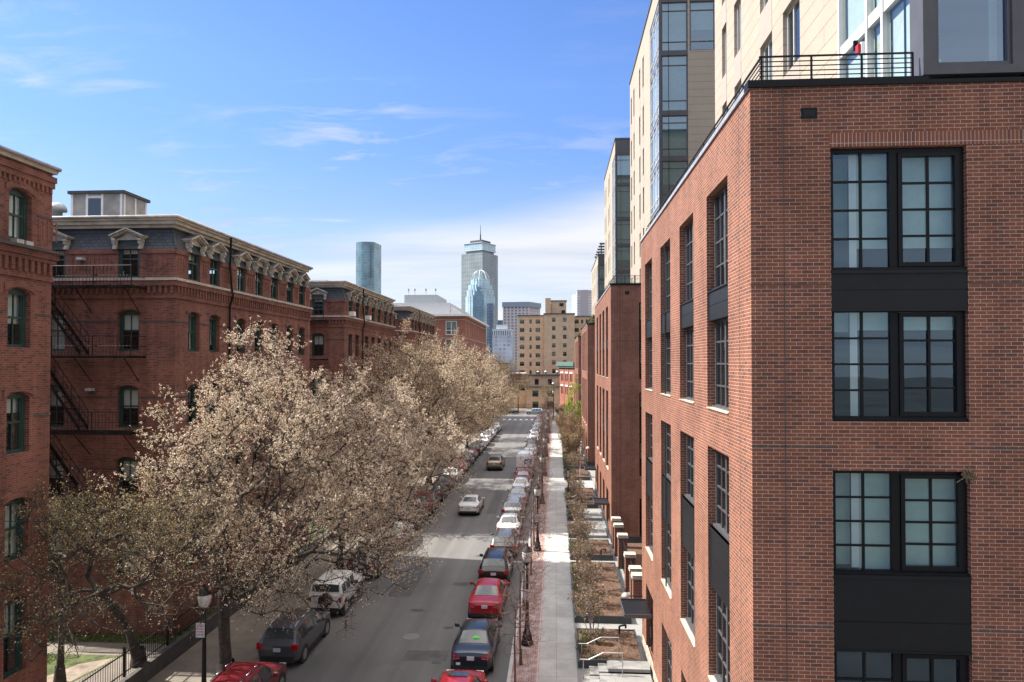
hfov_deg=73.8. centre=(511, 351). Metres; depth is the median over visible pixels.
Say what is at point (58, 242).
window
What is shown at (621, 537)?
brick pillar
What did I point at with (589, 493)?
planting bed
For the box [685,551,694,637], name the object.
window
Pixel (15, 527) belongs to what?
window
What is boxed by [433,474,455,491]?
parked car
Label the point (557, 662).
sidewalk
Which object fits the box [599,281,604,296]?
bay window
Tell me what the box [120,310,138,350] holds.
window
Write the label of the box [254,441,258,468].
window
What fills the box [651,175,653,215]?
bay window
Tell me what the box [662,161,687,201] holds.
bay window
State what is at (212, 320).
window
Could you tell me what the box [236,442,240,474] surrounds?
window
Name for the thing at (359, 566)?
parked suv
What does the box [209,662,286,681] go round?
parked car
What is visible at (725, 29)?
window
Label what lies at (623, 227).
bay window
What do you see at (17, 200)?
window
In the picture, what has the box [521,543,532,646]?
street lamp
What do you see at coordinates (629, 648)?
planting bed
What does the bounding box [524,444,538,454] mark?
parked car
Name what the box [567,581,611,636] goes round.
dry shrub
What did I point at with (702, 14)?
bay window
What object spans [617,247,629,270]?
bay window
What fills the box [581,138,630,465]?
apartment block
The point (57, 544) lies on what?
window
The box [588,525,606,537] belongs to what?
patio slab
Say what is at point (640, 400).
window
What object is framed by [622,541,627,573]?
steel gate
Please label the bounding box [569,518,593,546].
dry shrub
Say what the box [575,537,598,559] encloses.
dry shrub
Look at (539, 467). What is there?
street sapling
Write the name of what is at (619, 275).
bay window
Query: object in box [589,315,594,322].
roof planter
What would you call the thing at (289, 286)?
window
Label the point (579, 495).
dry shrub
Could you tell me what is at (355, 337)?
window
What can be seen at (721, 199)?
window
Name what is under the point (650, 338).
window
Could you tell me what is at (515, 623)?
street sapling
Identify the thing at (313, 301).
window
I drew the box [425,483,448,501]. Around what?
parked car
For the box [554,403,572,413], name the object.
dry shrub
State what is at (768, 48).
window
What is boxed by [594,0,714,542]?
apartment block
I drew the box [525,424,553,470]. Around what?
street sapling
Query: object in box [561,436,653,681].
forecourt paving
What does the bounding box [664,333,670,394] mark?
window
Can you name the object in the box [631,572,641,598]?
brick pillar
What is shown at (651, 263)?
window
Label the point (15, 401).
window
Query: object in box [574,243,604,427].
apartment block
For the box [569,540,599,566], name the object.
dry shrub
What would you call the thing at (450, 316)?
modern brick building
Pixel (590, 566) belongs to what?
dry shrub
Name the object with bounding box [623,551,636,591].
brick pillar
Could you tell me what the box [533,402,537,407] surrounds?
window
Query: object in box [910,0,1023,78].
corner window frame
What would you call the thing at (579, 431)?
dry shrub
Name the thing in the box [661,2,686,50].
bay window
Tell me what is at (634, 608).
entrance canopy
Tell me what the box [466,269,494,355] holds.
domed glass tower
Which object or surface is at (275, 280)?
window
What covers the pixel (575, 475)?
dry shrub
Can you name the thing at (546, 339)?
apartment tower
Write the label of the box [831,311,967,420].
window
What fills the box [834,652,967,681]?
window
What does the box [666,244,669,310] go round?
window
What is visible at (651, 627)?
entrance door
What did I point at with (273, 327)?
window
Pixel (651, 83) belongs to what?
bay window
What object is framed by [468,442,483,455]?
parked car
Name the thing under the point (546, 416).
street sapling
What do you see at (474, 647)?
parked car
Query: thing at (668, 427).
window
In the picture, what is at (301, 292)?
window
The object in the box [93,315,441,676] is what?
blossom tree
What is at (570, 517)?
planting bed
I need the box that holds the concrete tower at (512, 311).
[502,302,540,372]
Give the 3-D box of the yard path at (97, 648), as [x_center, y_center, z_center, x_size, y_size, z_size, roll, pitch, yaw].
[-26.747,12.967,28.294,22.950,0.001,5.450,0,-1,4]
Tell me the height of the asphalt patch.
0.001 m
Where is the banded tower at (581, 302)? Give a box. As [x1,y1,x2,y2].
[572,290,591,316]
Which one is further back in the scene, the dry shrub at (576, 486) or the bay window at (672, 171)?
the dry shrub at (576, 486)
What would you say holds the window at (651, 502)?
in the apartment block at (832, 322)
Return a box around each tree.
[0,458,251,675]
[48,483,141,681]
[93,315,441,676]
[265,357,476,569]
[340,317,500,518]
[392,327,508,485]
[417,327,522,463]
[452,350,515,449]
[467,360,520,432]
[478,355,509,422]
[486,351,516,384]
[486,376,515,428]
[492,359,515,386]
[506,360,533,409]
[540,382,556,409]
[564,377,581,420]
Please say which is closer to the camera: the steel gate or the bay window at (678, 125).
the steel gate
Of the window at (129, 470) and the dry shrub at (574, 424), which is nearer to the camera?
the window at (129, 470)
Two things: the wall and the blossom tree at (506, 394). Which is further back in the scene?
the blossom tree at (506, 394)
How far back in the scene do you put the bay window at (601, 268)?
124.70 m
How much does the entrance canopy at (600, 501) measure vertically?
0.160 m
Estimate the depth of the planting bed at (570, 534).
51.20 m
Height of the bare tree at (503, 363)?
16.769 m
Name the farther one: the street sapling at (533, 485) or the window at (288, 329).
the street sapling at (533, 485)
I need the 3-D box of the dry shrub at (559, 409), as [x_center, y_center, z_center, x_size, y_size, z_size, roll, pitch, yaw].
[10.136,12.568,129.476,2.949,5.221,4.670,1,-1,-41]
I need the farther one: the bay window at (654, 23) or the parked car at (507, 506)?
the parked car at (507, 506)
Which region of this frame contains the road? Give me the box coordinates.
[286,413,559,681]
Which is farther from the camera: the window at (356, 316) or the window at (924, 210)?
the window at (356, 316)
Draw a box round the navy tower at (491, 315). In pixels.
[487,303,494,361]
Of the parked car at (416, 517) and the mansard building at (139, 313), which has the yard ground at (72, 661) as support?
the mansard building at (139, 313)
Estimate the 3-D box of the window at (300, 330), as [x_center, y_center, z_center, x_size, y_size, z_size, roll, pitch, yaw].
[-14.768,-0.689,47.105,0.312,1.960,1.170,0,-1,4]
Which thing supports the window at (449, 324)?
in the modern brick building at (450, 316)
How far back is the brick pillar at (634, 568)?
36.50 m
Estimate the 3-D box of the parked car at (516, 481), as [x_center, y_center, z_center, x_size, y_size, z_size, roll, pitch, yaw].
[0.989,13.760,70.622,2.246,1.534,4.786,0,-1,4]
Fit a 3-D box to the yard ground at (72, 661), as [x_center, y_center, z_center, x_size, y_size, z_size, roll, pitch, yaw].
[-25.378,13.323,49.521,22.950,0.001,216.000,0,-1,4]
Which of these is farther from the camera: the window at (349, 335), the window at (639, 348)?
the window at (349, 335)
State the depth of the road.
37.40 m
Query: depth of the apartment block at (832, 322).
14.07 m
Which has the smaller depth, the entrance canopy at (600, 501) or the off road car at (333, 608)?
the off road car at (333, 608)
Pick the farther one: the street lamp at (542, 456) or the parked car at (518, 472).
the parked car at (518, 472)
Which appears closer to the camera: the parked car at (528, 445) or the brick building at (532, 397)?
the parked car at (528, 445)
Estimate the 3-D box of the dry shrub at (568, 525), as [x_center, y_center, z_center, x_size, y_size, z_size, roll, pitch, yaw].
[4.817,12.720,48.555,2.388,2.104,1.527,0,-1,20]
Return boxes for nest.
[957,467,980,484]
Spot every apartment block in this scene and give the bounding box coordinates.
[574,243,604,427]
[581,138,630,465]
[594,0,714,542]
[640,0,1023,681]
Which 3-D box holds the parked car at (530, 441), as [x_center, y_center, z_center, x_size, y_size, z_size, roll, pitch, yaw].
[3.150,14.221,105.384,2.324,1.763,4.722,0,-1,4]
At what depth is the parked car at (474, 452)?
92.95 m
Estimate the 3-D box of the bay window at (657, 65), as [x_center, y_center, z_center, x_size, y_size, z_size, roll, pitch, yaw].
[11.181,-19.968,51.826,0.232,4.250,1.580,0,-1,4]
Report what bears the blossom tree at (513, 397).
on the sidewalk at (186, 666)
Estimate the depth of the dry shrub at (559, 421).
107.87 m
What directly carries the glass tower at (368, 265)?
on the ground
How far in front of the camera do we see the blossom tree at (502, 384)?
118.38 m
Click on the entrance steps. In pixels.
(633, 671)
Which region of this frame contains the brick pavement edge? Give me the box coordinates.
[535,421,552,681]
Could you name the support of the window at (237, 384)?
in the mansard building at (139, 313)
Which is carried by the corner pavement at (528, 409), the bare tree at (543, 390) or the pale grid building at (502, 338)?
the bare tree at (543, 390)
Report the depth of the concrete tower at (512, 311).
900.86 m
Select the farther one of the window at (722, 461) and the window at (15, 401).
the window at (15, 401)
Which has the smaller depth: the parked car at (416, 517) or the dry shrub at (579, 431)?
the parked car at (416, 517)
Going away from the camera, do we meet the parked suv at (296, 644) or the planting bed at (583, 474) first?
the parked suv at (296, 644)
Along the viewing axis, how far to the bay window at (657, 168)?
52.31 m
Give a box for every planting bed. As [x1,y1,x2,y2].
[562,444,582,453]
[563,454,585,468]
[564,469,589,479]
[565,487,595,499]
[566,500,597,508]
[567,508,582,520]
[568,529,585,537]
[569,539,612,560]
[571,562,631,623]
[575,628,644,667]
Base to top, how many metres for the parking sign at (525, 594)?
0.480 m
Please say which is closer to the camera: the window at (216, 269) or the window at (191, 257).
the window at (191, 257)
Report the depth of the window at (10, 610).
22.46 m
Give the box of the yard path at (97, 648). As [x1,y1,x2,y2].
[47,641,169,681]
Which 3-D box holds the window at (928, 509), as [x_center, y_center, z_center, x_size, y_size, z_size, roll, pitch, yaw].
[7.922,3.495,14.170,2.700,2.130,0.572,0,-1,4]
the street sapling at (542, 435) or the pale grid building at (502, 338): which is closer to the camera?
the street sapling at (542, 435)
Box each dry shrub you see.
[552,409,581,432]
[553,413,583,448]
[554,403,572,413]
[555,406,573,413]
[556,420,586,457]
[557,431,571,454]
[563,432,579,463]
[563,489,588,513]
[563,516,597,542]
[564,499,589,522]
[565,474,585,494]
[566,451,585,473]
[566,478,585,498]
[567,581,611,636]
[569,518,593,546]
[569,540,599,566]
[570,558,605,602]
[574,557,604,590]
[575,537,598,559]
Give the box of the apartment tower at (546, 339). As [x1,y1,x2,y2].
[517,298,591,373]
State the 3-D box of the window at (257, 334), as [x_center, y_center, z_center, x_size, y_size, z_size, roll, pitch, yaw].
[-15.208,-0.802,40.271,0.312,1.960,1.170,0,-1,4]
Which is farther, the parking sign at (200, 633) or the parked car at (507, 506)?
the parked car at (507, 506)
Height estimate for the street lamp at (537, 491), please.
4.725 m
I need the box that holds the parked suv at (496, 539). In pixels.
[490,528,521,557]
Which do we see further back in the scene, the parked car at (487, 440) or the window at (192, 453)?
the parked car at (487, 440)
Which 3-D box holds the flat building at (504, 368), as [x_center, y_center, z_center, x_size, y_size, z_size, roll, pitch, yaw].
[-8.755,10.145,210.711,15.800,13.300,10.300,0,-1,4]
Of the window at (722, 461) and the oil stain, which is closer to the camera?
the window at (722, 461)
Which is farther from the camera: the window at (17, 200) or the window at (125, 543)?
the window at (125, 543)
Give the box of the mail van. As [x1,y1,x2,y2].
[516,450,534,476]
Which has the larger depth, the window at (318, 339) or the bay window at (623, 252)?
the bay window at (623, 252)
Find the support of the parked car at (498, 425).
on the road
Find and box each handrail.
[579,637,618,657]
[580,652,622,678]
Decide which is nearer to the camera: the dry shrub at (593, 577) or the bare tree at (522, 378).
the dry shrub at (593, 577)
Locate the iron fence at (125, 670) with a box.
[79,507,343,681]
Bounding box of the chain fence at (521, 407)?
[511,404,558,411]
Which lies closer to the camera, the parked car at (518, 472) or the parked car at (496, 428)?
the parked car at (518, 472)
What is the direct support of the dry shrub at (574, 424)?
in the planting bed at (579, 449)
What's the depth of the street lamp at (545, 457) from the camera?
79.65 m
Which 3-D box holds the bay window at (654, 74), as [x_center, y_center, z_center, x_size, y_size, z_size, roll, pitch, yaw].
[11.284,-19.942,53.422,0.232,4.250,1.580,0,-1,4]
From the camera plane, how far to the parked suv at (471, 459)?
87.03 m
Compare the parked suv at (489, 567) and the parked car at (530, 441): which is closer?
the parked suv at (489, 567)
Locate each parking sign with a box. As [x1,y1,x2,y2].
[196,623,204,637]
[524,590,529,599]
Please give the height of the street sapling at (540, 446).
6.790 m
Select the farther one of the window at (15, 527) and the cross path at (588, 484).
the cross path at (588, 484)
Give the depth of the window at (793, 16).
22.55 m
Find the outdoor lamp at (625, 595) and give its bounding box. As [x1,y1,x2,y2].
[621,592,642,597]
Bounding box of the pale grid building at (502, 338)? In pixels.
[492,325,512,372]
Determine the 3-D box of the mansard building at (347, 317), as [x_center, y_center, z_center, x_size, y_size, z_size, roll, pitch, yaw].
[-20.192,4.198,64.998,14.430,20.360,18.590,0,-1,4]
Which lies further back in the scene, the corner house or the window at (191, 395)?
the corner house
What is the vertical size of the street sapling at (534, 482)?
6.683 m
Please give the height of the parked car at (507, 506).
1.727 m
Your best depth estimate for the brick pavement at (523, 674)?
35.24 m
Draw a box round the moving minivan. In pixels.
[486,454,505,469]
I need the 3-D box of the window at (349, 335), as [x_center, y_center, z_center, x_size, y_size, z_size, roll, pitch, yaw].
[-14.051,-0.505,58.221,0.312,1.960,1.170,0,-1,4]
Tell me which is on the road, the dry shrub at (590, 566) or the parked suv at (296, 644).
the parked suv at (296, 644)
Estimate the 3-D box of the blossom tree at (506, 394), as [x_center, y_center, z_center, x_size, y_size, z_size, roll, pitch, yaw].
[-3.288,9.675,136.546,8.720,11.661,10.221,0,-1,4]
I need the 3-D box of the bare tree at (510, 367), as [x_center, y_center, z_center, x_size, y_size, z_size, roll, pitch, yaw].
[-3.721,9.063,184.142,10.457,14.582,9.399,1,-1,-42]
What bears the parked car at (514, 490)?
on the road
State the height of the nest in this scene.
0.393 m
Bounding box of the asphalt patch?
[387,454,506,661]
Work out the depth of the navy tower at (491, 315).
854.09 m
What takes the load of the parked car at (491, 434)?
on the road
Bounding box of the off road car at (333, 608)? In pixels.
[308,570,364,614]
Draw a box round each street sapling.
[483,567,552,681]
[489,521,554,665]
[493,495,549,609]
[512,481,553,573]
[515,447,552,544]
[519,446,550,524]
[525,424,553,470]
[527,444,555,507]
[528,424,554,472]
[533,427,553,465]
[535,416,554,440]
[536,418,553,451]
[537,406,553,428]
[539,416,552,446]
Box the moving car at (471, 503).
[458,494,484,514]
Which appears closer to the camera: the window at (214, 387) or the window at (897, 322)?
the window at (897, 322)
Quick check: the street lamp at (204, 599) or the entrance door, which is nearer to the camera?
the street lamp at (204, 599)
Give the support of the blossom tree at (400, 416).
on the sidewalk at (186, 666)
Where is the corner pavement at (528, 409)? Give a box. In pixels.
[500,404,559,412]
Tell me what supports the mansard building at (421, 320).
on the yard ground at (72, 661)
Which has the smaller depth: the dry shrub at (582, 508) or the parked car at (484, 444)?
the dry shrub at (582, 508)
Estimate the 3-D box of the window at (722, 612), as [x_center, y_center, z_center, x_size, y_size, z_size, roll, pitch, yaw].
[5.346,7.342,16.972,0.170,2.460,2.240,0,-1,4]
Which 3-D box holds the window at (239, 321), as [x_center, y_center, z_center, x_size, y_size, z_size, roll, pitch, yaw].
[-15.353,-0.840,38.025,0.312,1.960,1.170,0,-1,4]
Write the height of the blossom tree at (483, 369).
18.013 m
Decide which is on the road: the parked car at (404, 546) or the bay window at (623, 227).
the parked car at (404, 546)
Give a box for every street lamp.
[198,584,211,681]
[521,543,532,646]
[534,483,541,551]
[540,453,544,503]
[543,436,546,475]
[552,388,554,418]
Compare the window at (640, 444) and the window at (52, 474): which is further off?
the window at (640, 444)
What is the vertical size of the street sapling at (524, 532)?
6.576 m
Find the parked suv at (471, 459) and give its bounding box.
[461,452,474,466]
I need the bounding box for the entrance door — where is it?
[650,605,652,652]
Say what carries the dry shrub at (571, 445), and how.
in the planting bed at (582, 464)
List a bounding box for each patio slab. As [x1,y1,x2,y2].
[582,509,601,520]
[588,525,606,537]
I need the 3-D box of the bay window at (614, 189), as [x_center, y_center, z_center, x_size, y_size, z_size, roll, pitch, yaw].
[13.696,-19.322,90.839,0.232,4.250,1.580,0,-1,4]
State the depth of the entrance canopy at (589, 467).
68.74 m
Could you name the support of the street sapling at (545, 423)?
on the brick pavement at (523, 674)
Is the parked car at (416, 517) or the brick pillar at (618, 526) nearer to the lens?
the brick pillar at (618, 526)
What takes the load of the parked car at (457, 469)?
on the road
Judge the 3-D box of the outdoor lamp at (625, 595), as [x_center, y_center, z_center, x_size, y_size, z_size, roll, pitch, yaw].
[5.607,11.391,31.921,1.000,0.240,0.390,0,-1,4]
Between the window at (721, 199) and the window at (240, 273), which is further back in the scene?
the window at (240, 273)
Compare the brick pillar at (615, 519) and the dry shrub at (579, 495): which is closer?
the brick pillar at (615, 519)
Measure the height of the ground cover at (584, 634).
0.360 m
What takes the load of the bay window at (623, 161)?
in the apartment block at (617, 212)
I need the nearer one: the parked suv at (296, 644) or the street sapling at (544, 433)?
the parked suv at (296, 644)
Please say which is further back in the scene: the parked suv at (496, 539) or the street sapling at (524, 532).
the parked suv at (496, 539)
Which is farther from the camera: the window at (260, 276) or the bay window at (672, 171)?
the bay window at (672, 171)
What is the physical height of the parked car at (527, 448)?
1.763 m
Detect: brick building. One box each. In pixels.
[0,145,63,681]
[391,289,488,427]
[503,371,559,408]
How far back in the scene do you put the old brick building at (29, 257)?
22.68 m
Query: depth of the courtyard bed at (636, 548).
47.56 m
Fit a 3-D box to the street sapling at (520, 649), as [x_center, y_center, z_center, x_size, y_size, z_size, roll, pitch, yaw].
[0.271,10.297,29.947,3.076,6.892,2.972,-1,-1,32]
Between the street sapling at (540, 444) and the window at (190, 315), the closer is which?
the window at (190, 315)
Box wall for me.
[119,434,463,681]
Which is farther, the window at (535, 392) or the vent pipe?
the window at (535, 392)
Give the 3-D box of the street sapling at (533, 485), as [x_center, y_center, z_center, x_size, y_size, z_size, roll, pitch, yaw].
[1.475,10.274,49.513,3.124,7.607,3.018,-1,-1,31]
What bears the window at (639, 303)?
in the apartment block at (672, 100)
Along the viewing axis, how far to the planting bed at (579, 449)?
100.40 m
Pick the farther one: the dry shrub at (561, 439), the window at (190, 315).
the dry shrub at (561, 439)
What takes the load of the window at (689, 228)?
in the apartment block at (832, 322)
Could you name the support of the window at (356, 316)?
in the mansard building at (347, 317)
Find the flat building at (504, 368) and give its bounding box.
[493,363,509,379]
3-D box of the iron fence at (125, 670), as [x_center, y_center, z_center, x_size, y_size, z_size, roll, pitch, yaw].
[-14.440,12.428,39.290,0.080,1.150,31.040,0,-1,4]
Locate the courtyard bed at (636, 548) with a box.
[627,543,641,567]
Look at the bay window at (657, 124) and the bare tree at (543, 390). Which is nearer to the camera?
the bay window at (657, 124)
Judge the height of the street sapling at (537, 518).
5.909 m
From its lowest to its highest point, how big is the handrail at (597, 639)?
1.124 m
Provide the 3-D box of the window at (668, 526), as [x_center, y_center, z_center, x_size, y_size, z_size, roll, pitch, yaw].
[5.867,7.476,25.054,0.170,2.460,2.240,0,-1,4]
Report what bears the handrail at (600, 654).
on the forecourt paving
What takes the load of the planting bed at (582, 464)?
on the forecourt paving
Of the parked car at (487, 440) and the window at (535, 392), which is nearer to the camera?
the parked car at (487, 440)
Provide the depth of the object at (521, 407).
183.95 m
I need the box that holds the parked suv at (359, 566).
[346,543,391,577]
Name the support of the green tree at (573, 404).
on the forecourt paving
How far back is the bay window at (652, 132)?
55.02 m
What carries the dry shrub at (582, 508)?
in the planting bed at (570, 534)
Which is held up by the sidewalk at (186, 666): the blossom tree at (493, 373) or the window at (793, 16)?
the blossom tree at (493, 373)
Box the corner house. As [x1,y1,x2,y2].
[556,362,574,406]
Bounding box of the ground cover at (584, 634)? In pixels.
[562,453,612,658]
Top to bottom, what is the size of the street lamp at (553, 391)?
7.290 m
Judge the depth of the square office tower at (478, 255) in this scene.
1023.61 m
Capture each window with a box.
[3,596,22,679]
[5,498,24,561]
[6,392,25,454]
[7,288,27,347]
[9,189,26,240]
[48,533,61,573]
[49,456,62,497]
[50,386,63,426]
[51,311,64,350]
[52,241,65,277]
[117,533,136,574]
[118,457,137,498]
[119,240,139,277]
[119,386,138,427]
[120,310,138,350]
[186,525,194,566]
[187,385,194,424]
[187,453,194,493]
[188,313,195,350]
[189,246,198,281]
[209,316,215,351]
[209,384,215,420]
[210,252,218,286]
[236,384,241,414]
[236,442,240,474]
[237,261,244,291]
[237,319,241,352]
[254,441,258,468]
[255,267,261,295]
[255,322,258,352]
[271,272,276,299]
[271,324,274,352]
[287,277,291,302]
[287,326,289,353]
[299,281,303,305]
[299,328,301,354]
[311,294,323,315]
[312,333,323,355]
[312,375,323,398]
[348,335,349,355]
[355,303,357,317]
[355,337,357,356]
[446,321,456,334]
[446,339,456,352]
[533,390,537,396]
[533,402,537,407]
[599,266,604,278]
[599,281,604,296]
[613,189,614,220]
[617,155,629,181]
[617,186,629,217]
[617,220,629,242]
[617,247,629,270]
[617,273,630,281]
[639,303,640,336]
[639,348,640,378]
[639,393,641,421]
[639,443,641,475]
[648,338,651,389]
[648,414,652,462]
[649,498,652,553]
[650,26,652,77]
[650,76,652,130]
[650,263,651,318]
[651,132,652,172]
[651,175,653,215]
[653,15,655,68]
[653,67,655,125]
[653,125,655,168]
[653,169,656,210]
[656,8,658,59]
[656,58,658,118]
[656,118,658,163]
[656,163,658,205]
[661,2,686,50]
[661,55,687,110]
[661,115,687,156]
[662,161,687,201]
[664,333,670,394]
[664,423,670,481]
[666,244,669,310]
[667,522,670,589]
[667,635,671,681]
[684,220,692,302]
[684,327,693,400]
[684,434,693,504]
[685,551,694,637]
[690,1,714,49]
[712,318,728,410]
[713,450,728,541]
[713,592,729,681]
[714,184,727,288]
[725,29,726,73]
[737,0,740,50]
[764,37,771,79]
[787,0,799,71]
[830,147,966,270]
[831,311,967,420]
[833,470,969,576]
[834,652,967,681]
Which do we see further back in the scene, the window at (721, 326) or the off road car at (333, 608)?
the off road car at (333, 608)
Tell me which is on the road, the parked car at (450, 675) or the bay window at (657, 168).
the parked car at (450, 675)
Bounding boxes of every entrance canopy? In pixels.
[584,466,595,469]
[593,498,608,504]
[620,598,651,618]
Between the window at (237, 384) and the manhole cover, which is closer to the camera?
the manhole cover
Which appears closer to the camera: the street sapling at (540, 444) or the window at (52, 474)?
the window at (52, 474)
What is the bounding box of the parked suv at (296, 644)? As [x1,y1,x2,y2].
[256,607,330,663]
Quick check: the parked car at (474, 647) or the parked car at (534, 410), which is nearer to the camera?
the parked car at (474, 647)
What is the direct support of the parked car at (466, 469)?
on the road
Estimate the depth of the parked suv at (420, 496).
59.63 m
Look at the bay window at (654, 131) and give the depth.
53.89 m
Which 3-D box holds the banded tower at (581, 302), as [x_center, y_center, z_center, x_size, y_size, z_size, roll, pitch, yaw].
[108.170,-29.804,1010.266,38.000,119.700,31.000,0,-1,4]
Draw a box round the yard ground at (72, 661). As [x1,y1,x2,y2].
[47,428,464,681]
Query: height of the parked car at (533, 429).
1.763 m
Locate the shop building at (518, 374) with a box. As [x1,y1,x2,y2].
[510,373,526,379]
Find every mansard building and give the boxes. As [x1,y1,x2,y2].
[47,190,312,635]
[308,280,395,513]
[393,305,435,465]
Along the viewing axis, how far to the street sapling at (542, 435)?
87.36 m
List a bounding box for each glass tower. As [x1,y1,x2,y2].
[356,242,380,293]
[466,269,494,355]
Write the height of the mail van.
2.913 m
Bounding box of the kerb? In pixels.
[499,420,547,681]
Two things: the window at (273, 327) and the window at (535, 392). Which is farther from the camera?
the window at (535, 392)
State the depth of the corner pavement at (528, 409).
188.75 m
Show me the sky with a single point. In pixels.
(305, 132)
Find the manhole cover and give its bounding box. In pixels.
[403,633,418,639]
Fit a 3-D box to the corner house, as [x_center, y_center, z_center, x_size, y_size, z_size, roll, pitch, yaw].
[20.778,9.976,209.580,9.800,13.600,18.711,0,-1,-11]
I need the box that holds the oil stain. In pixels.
[411,534,483,663]
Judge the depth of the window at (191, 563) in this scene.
33.29 m
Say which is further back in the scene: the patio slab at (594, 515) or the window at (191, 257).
the patio slab at (594, 515)
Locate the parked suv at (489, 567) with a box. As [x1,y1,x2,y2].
[478,547,515,582]
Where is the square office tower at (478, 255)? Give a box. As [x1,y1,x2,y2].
[461,225,497,328]
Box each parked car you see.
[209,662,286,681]
[380,522,414,548]
[396,506,427,529]
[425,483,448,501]
[431,669,487,681]
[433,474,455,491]
[443,467,462,482]
[450,459,468,474]
[451,618,501,670]
[464,449,478,460]
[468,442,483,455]
[468,578,509,617]
[473,440,486,450]
[477,436,490,445]
[481,431,493,441]
[488,426,498,434]
[493,422,501,431]
[496,513,524,537]
[501,496,525,515]
[506,408,518,413]
[507,486,529,505]
[511,477,532,492]
[514,469,533,479]
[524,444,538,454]
[524,447,537,458]
[525,408,543,413]
[525,438,538,445]
[530,427,540,436]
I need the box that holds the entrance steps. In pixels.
[589,660,652,681]
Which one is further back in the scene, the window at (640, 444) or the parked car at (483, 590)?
the window at (640, 444)
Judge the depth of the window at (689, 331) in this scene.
21.64 m
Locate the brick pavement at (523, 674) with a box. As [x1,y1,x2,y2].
[510,420,551,681]
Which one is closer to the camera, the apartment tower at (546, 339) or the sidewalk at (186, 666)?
the sidewalk at (186, 666)
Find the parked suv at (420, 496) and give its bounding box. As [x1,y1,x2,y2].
[411,491,439,514]
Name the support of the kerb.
on the road
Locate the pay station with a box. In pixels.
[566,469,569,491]
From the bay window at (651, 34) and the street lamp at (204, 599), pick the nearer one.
the street lamp at (204, 599)
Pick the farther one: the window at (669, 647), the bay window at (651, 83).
the bay window at (651, 83)
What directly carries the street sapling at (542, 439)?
on the brick pavement at (523, 674)
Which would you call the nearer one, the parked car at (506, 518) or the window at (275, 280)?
the window at (275, 280)
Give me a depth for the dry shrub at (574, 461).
78.70 m
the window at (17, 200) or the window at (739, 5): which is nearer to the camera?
the window at (17, 200)
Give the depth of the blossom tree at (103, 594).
23.17 m
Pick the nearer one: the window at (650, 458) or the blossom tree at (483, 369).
the window at (650, 458)
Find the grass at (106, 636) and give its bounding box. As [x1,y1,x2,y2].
[47,625,192,663]
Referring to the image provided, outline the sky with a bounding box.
[0,0,650,319]
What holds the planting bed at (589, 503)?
on the forecourt paving
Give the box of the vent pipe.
[618,624,626,633]
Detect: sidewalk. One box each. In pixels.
[147,420,497,681]
[538,421,577,681]
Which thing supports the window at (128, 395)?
in the mansard building at (139, 313)
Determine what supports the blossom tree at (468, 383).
on the sidewalk at (186, 666)
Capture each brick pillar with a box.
[611,516,620,548]
[613,523,623,556]
[617,533,627,568]
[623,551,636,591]
[628,565,641,597]
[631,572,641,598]
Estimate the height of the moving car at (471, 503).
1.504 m
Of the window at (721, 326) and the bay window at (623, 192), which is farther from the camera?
the bay window at (623, 192)
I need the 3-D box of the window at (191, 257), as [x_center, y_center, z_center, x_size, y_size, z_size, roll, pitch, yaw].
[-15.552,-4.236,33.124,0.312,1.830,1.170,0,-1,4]
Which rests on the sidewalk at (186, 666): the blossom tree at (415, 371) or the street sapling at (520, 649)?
the blossom tree at (415, 371)
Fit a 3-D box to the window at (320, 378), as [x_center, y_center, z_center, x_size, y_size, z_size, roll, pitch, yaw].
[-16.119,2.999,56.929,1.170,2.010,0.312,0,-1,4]
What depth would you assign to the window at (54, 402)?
32.06 m
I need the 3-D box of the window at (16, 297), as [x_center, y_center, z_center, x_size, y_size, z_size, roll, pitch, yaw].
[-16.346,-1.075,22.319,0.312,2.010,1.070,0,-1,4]
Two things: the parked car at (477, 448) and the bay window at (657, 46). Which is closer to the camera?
the bay window at (657, 46)
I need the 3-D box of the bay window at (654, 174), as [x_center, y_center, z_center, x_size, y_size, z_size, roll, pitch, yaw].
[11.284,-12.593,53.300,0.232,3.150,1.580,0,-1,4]
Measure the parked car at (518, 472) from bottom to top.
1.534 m
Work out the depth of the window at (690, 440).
21.62 m
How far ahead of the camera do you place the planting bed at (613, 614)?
37.34 m
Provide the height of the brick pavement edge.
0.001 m
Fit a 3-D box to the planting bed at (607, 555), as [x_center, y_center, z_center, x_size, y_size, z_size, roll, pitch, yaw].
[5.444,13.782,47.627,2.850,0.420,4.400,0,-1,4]
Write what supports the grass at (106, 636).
on the yard ground at (72, 661)
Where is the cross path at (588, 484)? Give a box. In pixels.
[564,481,594,488]
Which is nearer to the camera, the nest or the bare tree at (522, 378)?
the nest
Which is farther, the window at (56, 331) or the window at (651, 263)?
the window at (56, 331)
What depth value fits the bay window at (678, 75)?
51.00 m
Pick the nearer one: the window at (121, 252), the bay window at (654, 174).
the window at (121, 252)
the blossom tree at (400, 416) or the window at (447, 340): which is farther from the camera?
the window at (447, 340)

